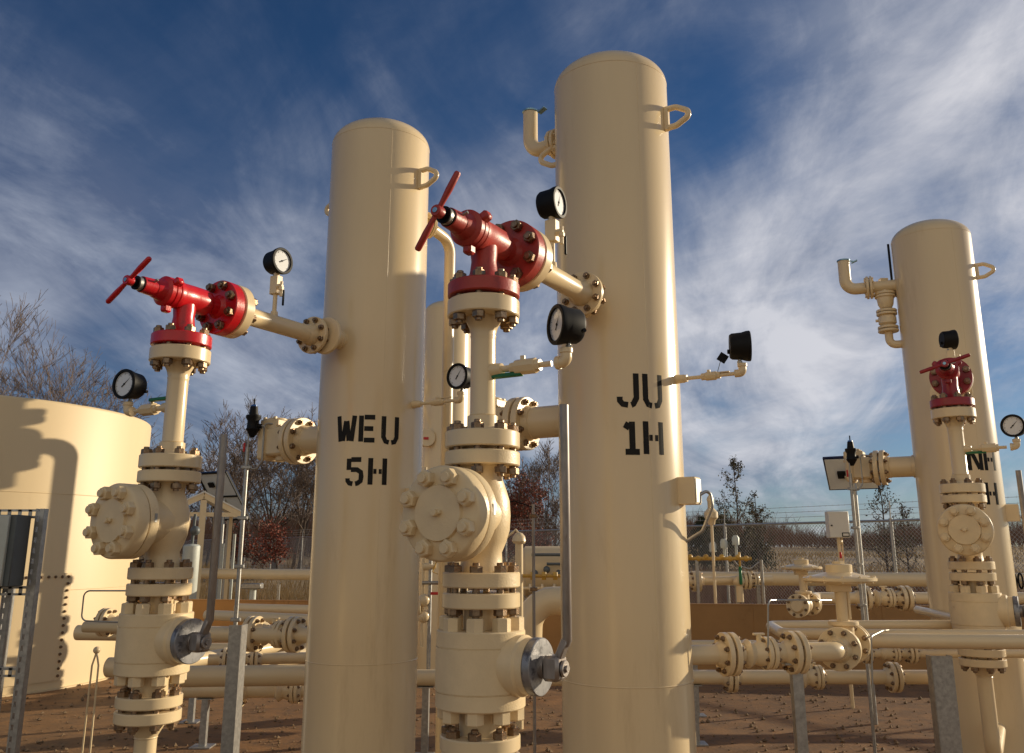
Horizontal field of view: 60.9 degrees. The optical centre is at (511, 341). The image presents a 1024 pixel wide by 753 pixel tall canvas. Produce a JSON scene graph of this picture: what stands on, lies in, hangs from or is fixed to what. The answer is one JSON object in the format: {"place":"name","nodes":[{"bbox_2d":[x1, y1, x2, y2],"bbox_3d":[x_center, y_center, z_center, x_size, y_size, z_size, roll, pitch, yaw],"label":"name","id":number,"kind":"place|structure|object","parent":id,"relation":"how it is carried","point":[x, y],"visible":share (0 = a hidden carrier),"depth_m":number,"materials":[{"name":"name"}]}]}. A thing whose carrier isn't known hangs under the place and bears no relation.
{"place":"outdoors","nodes":[
{"label":"outdoors","id":0,"kind":"place"},
{"bbox_2d":[81,622,117,632],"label":"stub pipe","id":1,"kind":"object","parent":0,"point":[94,627],"visible":0.32,"depth_m":4.73,"materials":[{"name":"beige metal"}]},
{"bbox_2d":[180,514,199,598],"bbox_3d":[-6.618,4.676,17.904,0.500,2.201,0.500,0,-13,0],"label":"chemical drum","id":2,"kind":"object","parent":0,"point":[191,551],"visible":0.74,"depth_m":17.84,"materials":[{"name":"white plastic"}]},
{"bbox_2d":[234,603,307,613],"bbox_3d":[-2.436,2.753,8.956,0.937,0.090,0.090,-4,-14,18],"label":"cross pipe","id":3,"kind":"object","parent":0,"point":[283,608],"visible":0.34,"depth_m":8.92,"materials":[{"name":"beige metal"}]},
{"bbox_2d":[0,678,935,752],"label":"containment floor","id":4,"kind":"structure","parent":0,"point":[745,738],"depth_m":7.70,"materials":[{"name":"brown soil"}]},
{"bbox_2d":[0,509,48,752],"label":"electrical rack","id":5,"kind":"object","parent":4,"relation":"on","point":[14,533],"visible":1,"depth_m":4.28,"materials":[{"name":"grey metal"}]},
{"bbox_2d":[0,395,150,696],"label":"storage tank","id":6,"kind":"object","parent":4,"relation":"on","point":[63,462],"visible":0.68,"depth_m":9.80,"materials":[{"name":"metal"}]},
{"bbox_2d":[81,646,100,752],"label":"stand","id":7,"kind":"object","parent":4,"relation":"on","point":[96,650],"visible":1,"depth_m":5.35,"materials":[{"name":"beige paint"}]},
{"bbox_2d":[113,434,227,752],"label":"ball valve","id":8,"kind":"object","parent":4,"relation":"on","point":[163,638],"visible":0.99,"depth_m":3.58,"materials":[{"name":"beige paint"}]},
{"bbox_2d":[82,445,200,579],"bbox_3d":[-1.562,0.737,3.757,0.310,0.564,0.438,-8,-15,29],"label":"check valve","id":9,"kind":"object","parent":8,"relation":"on","point":[130,521],"visible":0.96,"depth_m":3.65,"materials":[{"name":"beige paint"}]},
{"bbox_2d":[138,344,210,470],"bbox_3d":[-1.520,0.305,3.937,0.266,0.542,0.266,-8,-15,29],"label":"riser pipe","id":10,"kind":"object","parent":9,"relation":"on","point":[178,374],"visible":0.82,"depth_m":3.88,"materials":[{"name":"beige metal"}]},
{"bbox_2d":[123,396,165,416],"bbox_3d":[-1.691,0.309,4.037,0.325,0.076,0.057,-8,-15,29],"label":"gauge branch","id":11,"kind":"object","parent":10,"relation":"attached to","point":[150,409],"visible":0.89,"depth_m":4.01,"materials":[{"name":"beige paint"}]},
{"bbox_2d":[112,369,147,401],"bbox_3d":[-1.806,0.220,4.139,0.148,0.161,0.106,-6,-15,23],"label":"pressure gauge","id":12,"kind":"object","parent":11,"relation":"on","point":[129,385],"visible":1,"depth_m":4.11,"materials":[{"name":"black metal"}]},
{"bbox_2d":[106,256,257,375],"bbox_3d":[-1.516,-0.097,4.040,0.270,0.482,0.667,-8,-15,29],"label":"choke valve","id":13,"kind":"object","parent":10,"relation":"on","point":[217,308],"visible":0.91,"depth_m":3.98,"materials":[{"name":"red paint"}]},
{"bbox_2d":[222,284,328,353],"bbox_3d":[-1.226,-0.085,4.553,0.266,0.266,0.672,-8,-15,29],"label":"flow spool","id":14,"kind":"object","parent":13,"relation":"attached to","point":[310,334],"visible":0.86,"depth_m":4.56,"materials":[{"name":"beige paint"}]},
{"bbox_2d":[269,273,284,315],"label":"gauge block valve","id":15,"kind":"object","parent":14,"relation":"on","point":[276,286],"visible":0.97,"depth_m":4.55,"materials":[{"name":"beige paint"}]},
{"bbox_2d":[263,247,292,274],"bbox_3d":[-1.248,-0.408,4.613,0.106,0.161,0.148,-8,-16,31],"label":"pressure gauge","id":16,"kind":"object","parent":15,"relation":"on","point":[279,260],"visible":0.99,"depth_m":4.58,"materials":[{"name":"black metal"}]},
{"bbox_2d":[168,686,303,748],"bbox_3d":[-1.950,2.885,6.817,1.700,0.546,0.252,0,-13,0],"label":"line","id":17,"kind":"object","parent":4,"relation":"on","point":[289,694],"visible":0.41,"depth_m":6.79,"materials":[{"name":"beige paint"}]},
{"bbox_2d":[265,648,305,664],"bbox_3d":[-1.795,2.533,6.952,0.120,0.120,1.201,-6,-15,23],"label":"cross pipe","id":18,"kind":"object","parent":17,"relation":"attached to","point":[304,650],"visible":0.05,"depth_m":6.88,"materials":[{"name":"beige metal"}]},
{"bbox_2d":[208,647,305,664],"bbox_3d":[-1.707,2.342,6.430,1.021,0.170,0.170,3,-14,-12],"label":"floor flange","id":19,"kind":"object","parent":18,"relation":"attached to","point":[256,658],"visible":0.49,"depth_m":6.38,"materials":[{"name":"beige paint"}]},
{"bbox_2d":[168,664,304,686],"bbox_3d":[-1.768,2.153,5.604,1.190,0.130,0.130,1,-13,-5],"label":"cross pipe","id":20,"kind":"object","parent":4,"relation":"on","point":[254,675],"depth_m":5.56,"materials":[{"name":"beige metal"}]},
{"bbox_2d":[73,616,306,652],"bbox_3d":[-2.189,2.028,6.048,1.696,0.236,0.250,-2,-14,8],"label":"flanged line","id":21,"kind":"object","parent":20,"relation":"on","point":[288,635],"visible":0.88,"depth_m":5.91,"materials":[{"name":"beige paint"}]},
{"bbox_2d":[178,643,305,723],"bbox_3d":[-2.225,3.030,7.810,2.050,0.725,0.210,0,-13,0],"label":"line","id":22,"kind":"object","parent":4,"relation":"on","point":[190,719],"visible":0.01,"depth_m":7.74,"materials":[{"name":"beige paint"}]},
{"bbox_2d":[203,610,307,624],"bbox_3d":[-2.217,2.457,7.741,1.340,0.090,0.090,-7,-15,26],"label":"cross pipe","id":23,"kind":"object","parent":22,"relation":"on","point":[219,615],"visible":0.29,"depth_m":7.76,"materials":[{"name":"beige metal"}]},
{"bbox_2d":[220,398,280,752],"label":"channel support","id":24,"kind":"object","parent":4,"relation":"on","point":[233,694],"visible":1,"depth_m":5.00,"materials":[{"name":"silver metal"}]},
{"bbox_2d":[277,117,438,752],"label":"separator vessel","id":25,"kind":"object","parent":4,"relation":"on","point":[362,442],"visible":0.97,"depth_m":4.76,"materials":[{"name":"paint"}]},
{"bbox_2d":[257,416,296,464],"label":"level control valve","id":26,"kind":"object","parent":25,"relation":"attached to","point":[273,439],"visible":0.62,"depth_m":5.29,"materials":[{"name":"beige paint"}]},
{"bbox_2d":[411,391,464,407],"bbox_3d":[-0.417,0.329,4.835,0.362,0.069,0.048,-8,-15,29],"label":"gauge branch","id":27,"kind":"object","parent":25,"relation":"attached to","point":[437,401],"visible":1,"depth_m":4.81,"materials":[{"name":"beige paint"}]},
{"bbox_2d":[446,363,470,390],"bbox_3d":[-0.271,0.208,4.790,0.148,0.161,0.106,-9,-16,33],"label":"pressure gauge","id":28,"kind":"object","parent":27,"relation":"on","point":[458,376],"visible":0.92,"depth_m":4.75,"materials":[{"name":"black metal"}]},
{"bbox_2d":[427,212,454,752],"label":"gooseneck pipe","id":29,"kind":"object","parent":25,"relation":"attached to","point":[437,232],"visible":0.36,"depth_m":5.52,"materials":[{"name":"beige metal"}]},
{"bbox_2d":[418,467,438,749],"bbox_3d":[-0.652,2.082,6.905,0.190,2.150,0.120,0,-13,0],"label":"instrument post","id":30,"kind":"object","parent":4,"relation":"on","point":[425,600],"visible":0.62,"depth_m":6.88,"materials":[{"name":"beige metal"}]},
{"bbox_2d":[417,300,470,668],"bbox_3d":[-0.830,1.738,10.791,0.700,4.620,0.700,-8,-15,29],"label":"separator vessel","id":31,"kind":"object","parent":4,"relation":"on","point":[431,456],"visible":0.24,"depth_m":10.80,"materials":[{"name":"paint"}]},
{"bbox_2d":[415,669,561,752],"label":"line","id":32,"kind":"object","parent":4,"relation":"on","point":[425,680],"visible":0.02,"depth_m":6.53,"materials":[{"name":"beige paint"}]},
{"bbox_2d":[435,404,571,752],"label":"ball valve","id":33,"kind":"object","parent":4,"relation":"on","point":[495,665],"visible":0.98,"depth_m":2.81,"materials":[{"name":"beige paint"}]},
{"bbox_2d":[399,419,519,588],"bbox_3d":[-0.147,0.551,2.978,0.310,0.564,0.438,-8,-15,29],"label":"check valve","id":34,"kind":"object","parent":33,"relation":"on","point":[456,507],"visible":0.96,"depth_m":2.85,"materials":[{"name":"beige paint"}]},
{"bbox_2d":[445,292,519,449],"bbox_3d":[-0.105,0.119,3.158,0.266,0.542,0.266,-8,-15,29],"label":"riser pipe","id":35,"kind":"object","parent":34,"relation":"on","point":[483,332],"visible":0.86,"depth_m":3.10,"materials":[{"name":"beige metal"}]},
{"bbox_2d":[415,171,552,333],"bbox_3d":[-0.101,-0.282,3.262,0.266,0.482,0.667,-8,-15,29],"label":"choke valve","id":36,"kind":"object","parent":35,"relation":"on","point":[507,257],"visible":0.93,"depth_m":3.17,"materials":[{"name":"red paint"}]},
{"bbox_2d":[520,229,605,314],"bbox_3d":[0.189,-0.270,3.775,0.266,0.266,0.672,-8,-15,29],"label":"flow spool","id":37,"kind":"object","parent":36,"relation":"attached to","point":[582,291],"visible":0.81,"depth_m":3.86,"materials":[{"name":"beige paint"}]},
{"bbox_2d":[545,216,566,266],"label":"gauge block valve","id":38,"kind":"object","parent":37,"relation":"on","point":[553,232],"visible":0.88,"depth_m":3.77,"materials":[{"name":"beige paint"}]},
{"bbox_2d":[536,186,566,218],"bbox_3d":[0.166,-0.593,3.834,0.106,0.161,0.148,-7,-15,27],"label":"pressure gauge","id":39,"kind":"object","parent":38,"relation":"on","point":[552,201],"visible":0.98,"depth_m":3.79,"materials":[{"name":"black metal"}]},
{"bbox_2d":[488,347,572,378],"bbox_3d":[0.066,0.080,3.066,0.325,0.080,0.057,-8,-15,29],"label":"gauge branch","id":40,"kind":"object","parent":35,"relation":"attached to","point":[521,366],"visible":1,"depth_m":3.05,"materials":[{"name":"beige paint"}]},
{"bbox_2d":[547,304,586,346],"bbox_3d":[0.198,-0.046,3.027,0.106,0.161,0.148,5,-14,-21],"label":"pressure gauge","id":41,"kind":"object","parent":40,"relation":"on","point":[566,325],"visible":0.98,"depth_m":2.99,"materials":[{"name":"black metal"}]},
{"bbox_2d":[510,500,537,752],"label":"sensor post","id":42,"kind":"object","parent":4,"relation":"on","point":[533,516],"visible":0.81,"depth_m":5.28,"materials":[{"name":"metal"}]},
{"bbox_2d":[508,529,559,729],"bbox_3d":[0.138,2.498,7.629,0.650,1.676,0.124,0,-13,0],"label":"vent stand","id":43,"kind":"object","parent":4,"relation":"on","point":[519,540],"visible":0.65,"depth_m":7.72,"materials":[{"name":"beige paint"}]},
{"bbox_2d":[523,587,560,636],"bbox_3d":[0.705,3.023,8.840,1.390,1.025,0.280,0,-13,0],"label":"bent pipe","id":44,"kind":"object","parent":4,"relation":"on","point":[547,601],"visible":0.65,"depth_m":8.79,"materials":[{"name":"beige metal"}]},
{"bbox_2d":[499,50,701,752],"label":"separator vessel","id":45,"kind":"object","parent":4,"relation":"on","point":[628,684],"visible":0.79,"depth_m":4.03,"materials":[{"name":"paint"}]},
{"bbox_2d":[495,397,522,450],"bbox_3d":[-0.067,0.442,4.627,0.262,0.294,0.280,-8,-15,29],"label":"pipe flange","id":46,"kind":"object","parent":45,"relation":"attached to","point":[501,404],"visible":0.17,"depth_m":4.53,"materials":[{"name":"beige paint"}]},
{"bbox_2d":[522,106,554,158],"bbox_3d":[0.190,-1.177,4.937,0.307,0.346,0.168,-10,-17,37],"label":"relief vent","id":47,"kind":"object","parent":45,"relation":"attached to","point":[533,146],"visible":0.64,"depth_m":4.96,"materials":[{"name":"beige metal"}]},
{"bbox_2d":[675,352,746,383],"bbox_3d":[0.930,0.122,4.117,0.362,0.138,0.055,-8,-15,29],"label":"gauge branch","id":48,"kind":"object","parent":45,"relation":"attached to","point":[740,371],"visible":0.95,"depth_m":4.09,"materials":[{"name":"beige paint"}]},
{"bbox_2d":[727,331,751,363],"bbox_3d":[1.055,0.033,4.057,0.106,0.161,0.148,-2,-14,10],"label":"pressure gauge","id":49,"kind":"object","parent":48,"relation":"on","point":[740,347],"visible":1,"depth_m":4.00,"materials":[{"name":"black metal"}]},
{"bbox_2d":[692,631,846,752],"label":"outlet line","id":50,"kind":"object","parent":4,"relation":"on","point":[795,654],"visible":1,"depth_m":4.07,"materials":[{"name":"beige paint"}]},
{"bbox_2d":[803,561,877,671],"bbox_3d":[1.698,1.399,4.474,0.364,0.521,0.445,0,-13,0],"label":"diaphragm control valve","id":51,"kind":"object","parent":50,"relation":"attached to","point":[838,578],"visible":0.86,"depth_m":4.42,"materials":[{"name":"beige paint"}]},
{"bbox_2d":[869,633,1023,649],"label":"straight pipe","id":52,"kind":"object","parent":51,"relation":"attached to","point":[951,641],"depth_m":4.64,"materials":[{"name":"beige metal"}]},
{"bbox_2d":[693,662,927,745],"bbox_3d":[3.775,2.875,6.922,5.450,0.616,0.231,0,-13,0],"label":"line","id":53,"kind":"object","parent":4,"relation":"on","point":[893,677],"visible":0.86,"depth_m":6.92,"materials":[{"name":"beige paint"}]},
{"bbox_2d":[825,511,854,707],"bbox_3d":[3.290,2.635,8.615,0.205,1.866,0.118,0,-13,0],"label":"instrument cabinet","id":54,"kind":"object","parent":4,"relation":"on","point":[837,524],"visible":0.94,"depth_m":8.75,"materials":[{"name":"beige metal"}]},
{"bbox_2d":[822,456,879,724],"bbox_3d":[3.206,2.239,8.003,0.460,2.353,0.269,-8,-15,29],"label":"solar post","id":55,"kind":"object","parent":4,"relation":"on","point":[835,470],"visible":0.42,"depth_m":8.23,"materials":[{"name":"grey metal"}]},
{"bbox_2d":[845,436,876,752],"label":"regulator post","id":56,"kind":"object","parent":4,"relation":"on","point":[852,456],"visible":1,"depth_m":6.76,"materials":[{"name":"silver metal"}]},
{"bbox_2d":[814,586,1023,610],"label":"outlet line","id":57,"kind":"object","parent":4,"relation":"on","point":[904,598],"visible":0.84,"depth_m":8.97,"materials":[{"name":"beige paint"}]},
{"bbox_2d":[781,558,821,617],"bbox_3d":[2.670,2.257,7.995,0.384,0.521,0.434,0,-13,0],"label":"diaphragm control valve","id":58,"kind":"object","parent":57,"relation":"attached to","point":[801,567],"visible":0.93,"depth_m":7.92,"materials":[{"name":"beige paint"}]},
{"bbox_2d":[863,648,1023,663],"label":"drain line","id":59,"kind":"object","parent":4,"relation":"on","point":[912,655],"visible":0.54,"depth_m":5.94,"materials":[{"name":"beige paint"}]},
{"bbox_2d":[926,655,962,752],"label":"channel support","id":60,"kind":"object","parent":4,"relation":"on","point":[944,707],"visible":1,"depth_m":4.68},
{"bbox_2d":[869,219,1023,752],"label":"separator vessel","id":61,"kind":"object","parent":4,"relation":"on","point":[937,276],"visible":0.69,"depth_m":6.69,"materials":[{"name":"paint"}]},
{"bbox_2d":[843,449,881,484],"bbox_3d":[2.854,1.031,7.098,0.262,0.294,0.280,-8,-15,29],"label":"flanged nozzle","id":62,"kind":"object","parent":61,"relation":"attached to","point":[867,468],"visible":0.69,"depth_m":7.02,"materials":[{"name":"beige paint"}]},
{"bbox_2d":[837,244,901,347],"bbox_3d":[2.976,-0.361,7.260,0.454,0.892,0.192,-5,-14,20],"label":"relief vent","id":63,"kind":"object","parent":61,"relation":"attached to","point":[882,291],"visible":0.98,"depth_m":7.19,"materials":[{"name":"beige metal"}]},
{"bbox_2d":[766,606,1023,639],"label":"looped pipe","id":64,"kind":"object","parent":61,"relation":"attached to","point":[812,629],"visible":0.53,"depth_m":5.45,"materials":[{"name":"beige metal"}]},
{"bbox_2d":[948,470,1023,752],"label":"ball valve","id":65,"kind":"object","parent":4,"relation":"on","point":[975,601],"visible":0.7,"depth_m":5.29,"materials":[{"name":"beige paint"}]},
{"bbox_2d":[937,478,995,569],"bbox_3d":[2.848,1.145,5.469,0.310,0.564,0.438,-8,-15,29],"label":"check valve","id":66,"kind":"object","parent":65,"relation":"on","point":[965,527],"visible":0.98,"depth_m":5.33,"materials":[{"name":"beige paint"}]},
{"bbox_2d":[931,406,985,494],"bbox_3d":[2.890,0.713,5.649,0.266,0.542,0.266,-8,-15,29],"label":"riser pipe","id":67,"kind":"object","parent":66,"relation":"on","point":[960,474],"visible":0.89,"depth_m":5.60,"materials":[{"name":"beige metal"}]},
{"bbox_2d":[919,353,974,425],"bbox_3d":[2.894,0.311,5.752,0.300,0.482,0.667,-8,-15,29],"label":"choke valve","id":68,"kind":"object","parent":67,"relation":"on","point":[951,380],"visible":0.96,"depth_m":5.67,"materials":[{"name":"red paint"}]},
{"bbox_2d":[946,348,959,357],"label":"gauge block valve","id":69,"kind":"object","parent":68,"relation":"on","point":[950,352],"visible":0.34,"depth_m":6.28,"materials":[{"name":"beige paint"}]},
{"bbox_2d":[939,330,958,349],"bbox_3d":[3.159,-0.001,6.321,0.106,0.161,0.148,-1,-13,6],"label":"pressure gauge","id":70,"kind":"object","parent":69,"relation":"on","point":[948,339],"visible":1,"depth_m":6.27,"materials":[{"name":"black metal"}]},
{"bbox_2d":[964,439,1020,453],"bbox_3d":[3.061,0.673,5.557,0.325,0.080,0.057,-8,-15,29],"label":"gauge branch","id":71,"kind":"object","parent":67,"relation":"attached to","point":[985,447],"visible":1,"depth_m":5.55,"materials":[{"name":"beige paint"}]},
{"bbox_2d":[1000,414,1023,438],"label":"pressure gauge","id":72,"kind":"object","parent":71,"relation":"on","point":[1011,425],"visible":1,"depth_m":5.49,"materials":[{"name":"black metal"}]},
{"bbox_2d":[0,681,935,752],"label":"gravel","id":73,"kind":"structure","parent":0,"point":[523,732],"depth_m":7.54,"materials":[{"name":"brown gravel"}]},
{"bbox_2d":[0,0,1023,546],"label":"sky","id":74,"kind":"structure","parent":0,"point":[193,137],"materials":[{"name":"blue"}]},
{"bbox_2d":[139,545,1023,604],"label":"field","id":75,"kind":"structure","parent":0,"point":[805,549],"depth_m":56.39,"materials":[{"name":"beige plant"}]},
{"bbox_2d":[0,335,118,411],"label":"bare tree","id":76,"kind":"object","parent":75,"relation":"on","point":[89,384],"visible":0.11,"depth_m":33.09,"materials":[{"name":"brown plant"}]},
{"bbox_2d":[0,289,139,417],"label":"bare tree","id":77,"kind":"object","parent":75,"relation":"on","point":[16,388],"visible":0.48,"depth_m":30.74,"materials":[{"name":"brown plant"}]},
{"bbox_2d":[192,395,312,568],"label":"bare tree","id":78,"kind":"object","parent":75,"relation":"on","point":[240,458],"visible":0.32,"depth_m":44.92,"materials":[{"name":"brown plant"}]},
{"bbox_2d":[224,511,292,568],"bbox_3d":[-11.008,9.088,38.928,3.361,2.933,2.704,12,-18,-42],"label":"oak tree","id":79,"kind":"object","parent":75,"relation":"on","point":[272,552],"visible":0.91,"depth_m":38.97,"materials":[{"name":"brown plant"}]},
{"bbox_2d":[204,414,315,567],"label":"bare tree","id":80,"kind":"object","parent":75,"relation":"on","point":[279,515],"visible":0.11,"depth_m":49.08,"materials":[{"name":"brown plant"}]},
{"bbox_2d":[216,414,313,568],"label":"bare tree","id":81,"kind":"object","parent":75,"relation":"on","point":[285,484],"visible":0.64,"depth_m":43.13,"materials":[{"name":"brown plant"}]},
{"bbox_2d":[254,408,317,568],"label":"bare tree","id":82,"kind":"object","parent":75,"relation":"on","point":[302,519],"visible":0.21,"depth_m":47.04,"materials":[{"name":"brown plant"}]},
{"bbox_2d":[257,421,317,568],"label":"bare tree","id":83,"kind":"object","parent":75,"relation":"on","point":[307,513],"visible":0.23,"depth_m":43.04,"materials":[{"name":"brown plant"}]},
{"bbox_2d":[502,498,555,561],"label":"oak tree","id":84,"kind":"object","parent":75,"relation":"on","point":[514,527],"visible":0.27,"depth_m":44.00,"materials":[{"name":"brown plant"}]},
{"bbox_2d":[505,460,555,534],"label":"oak tree","id":85,"kind":"object","parent":75,"relation":"on","point":[519,509],"visible":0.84,"depth_m":40.94,"materials":[{"name":"brown plant"}]},
{"bbox_2d":[520,438,559,545],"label":"bare tree","id":86,"kind":"object","parent":75,"relation":"on","point":[545,468],"visible":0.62,"depth_m":54.77,"materials":[{"name":"brown plant"}]},
{"bbox_2d":[142,495,1023,556],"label":"woods","id":87,"kind":"object","parent":75,"relation":"on","point":[208,530],"visible":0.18,"depth_m":83.53,"materials":[{"name":"brown plant"}]},
{"bbox_2d":[687,515,732,570],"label":"cedar tree","id":88,"kind":"object","parent":75,"relation":"on","point":[700,517],"visible":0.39,"depth_m":42.59,"materials":[{"name":"green plant"}]},
{"bbox_2d":[715,456,761,565],"bbox_3d":[7.651,6.114,29.304,1.580,4.591,1.578,0,-13,0],"label":"young tree","id":89,"kind":"object","parent":75,"relation":"on","point":[732,464],"visible":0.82,"depth_m":29.52,"materials":[{"name":"green plant"}]},
{"bbox_2d":[732,527,777,569],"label":"cedar tree","id":90,"kind":"object","parent":75,"relation":"on","point":[764,561],"visible":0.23,"depth_m":44.38,"materials":[{"name":"green plant"}]},
{"bbox_2d":[743,490,778,571],"bbox_3d":[9.128,7.288,32.245,1.428,3.527,1.543,0,-13,0],"label":"young tree","id":91,"kind":"object","parent":75,"relation":"on","point":[751,511],"visible":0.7,"depth_m":32.20,"materials":[{"name":"green plant"}]},
{"bbox_2d":[861,484,906,586],"bbox_3d":[11.210,5.943,26.207,1.356,3.584,1.412,-6,-15,22],"label":"young tree","id":92,"kind":"object","parent":75,"relation":"on","point":[882,486],"visible":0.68,"depth_m":26.39,"materials":[{"name":"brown plant"}]},
{"bbox_2d":[887,502,921,587],"bbox_3d":[13.232,6.902,29.234,1.275,3.025,1.143,0,-13,0],"label":"young tree","id":93,"kind":"object","parent":75,"relation":"on","point":[905,541],"visible":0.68,"depth_m":29.26,"materials":[{"name":"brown plant"}]},
{"label":"ground","id":94,"kind":"structure","parent":0,"visible":0},
{"bbox_2d":[156,491,245,598],"bbox_3d":[-7.193,4.858,19.830,1.836,2.740,2.310,6,-15,-22],"label":"gable shelter","id":95,"kind":"object","parent":94,"relation":"on","point":[229,510],"visible":0.46,"depth_m":19.10,"materials":[{"name":"beige paint"}]},
{"bbox_2d":[201,470,250,598],"bbox_3d":[-7.842,5.313,23.440,1.160,3.527,1.025,-8,-15,29],"label":"solar post","id":96,"kind":"object","parent":94,"relation":"on","point":[231,496],"visible":0.56,"depth_m":23.56,"materials":[{"name":"grey metal"}]},
{"bbox_2d":[523,546,560,596],"bbox_3d":[1.313,4.279,14.809,2.470,1.540,1.045,0,-13,0],"label":"horizontal tank","id":97,"kind":"object","parent":94,"relation":"on","point":[547,559],"visible":0.27,"depth_m":14.61,"materials":[{"name":"metal"}]},
{"bbox_2d":[138,599,1023,669],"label":"containment wall","id":98,"kind":"structure","parent":94,"relation":"on","point":[709,621],"depth_m":11.11,"materials":[{"name":"brown metal"}]},
{"bbox_2d":[183,497,1023,604],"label":"chain link fence","id":99,"kind":"object","parent":94,"relation":"on","point":[890,520],"visible":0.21,"depth_m":18.12,"materials":[{"name":"metal"}]},
{"bbox_2d":[201,569,1023,599],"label":"header pipe","id":100,"kind":"object","parent":94,"relation":"on","point":[883,578],"visible":0.13,"depth_m":14.79,"materials":[{"name":"beige metal"}]},
{"bbox_2d":[305,561,1023,605],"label":"pipe","id":101,"kind":"object","parent":94,"relation":"on","point":[754,595],"visible":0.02,"depth_m":21.68,"materials":[{"name":"beige metal"}]},
{"bbox_2d":[704,495,717,602],"bbox_3d":[2.960,3.402,12.759,0.200,2.295,0.200,0,-13,0],"label":"valve stand","id":102,"kind":"object","parent":94,"relation":"on","point":[713,518],"visible":0.75,"depth_m":12.86,"materials":[{"name":"beige paint"}]},
{"bbox_2d":[688,535,765,603],"bbox_3d":[3.116,3.754,12.941,1.301,1.695,0.127,0,-13,0],"label":"sensing line","id":103,"kind":"object","parent":94,"relation":"on","point":[723,543],"visible":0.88,"depth_m":13.03,"materials":[{"name":"yellow paint"}]},
{"bbox_2d":[689,571,773,603],"bbox_3d":[3.177,4.051,13.057,1.618,1.171,0.329,1,-13,-4],"label":"meter run","id":104,"kind":"object","parent":94,"relation":"on","point":[752,579],"visible":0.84,"depth_m":13.12,"materials":[{"name":"beige paint"}]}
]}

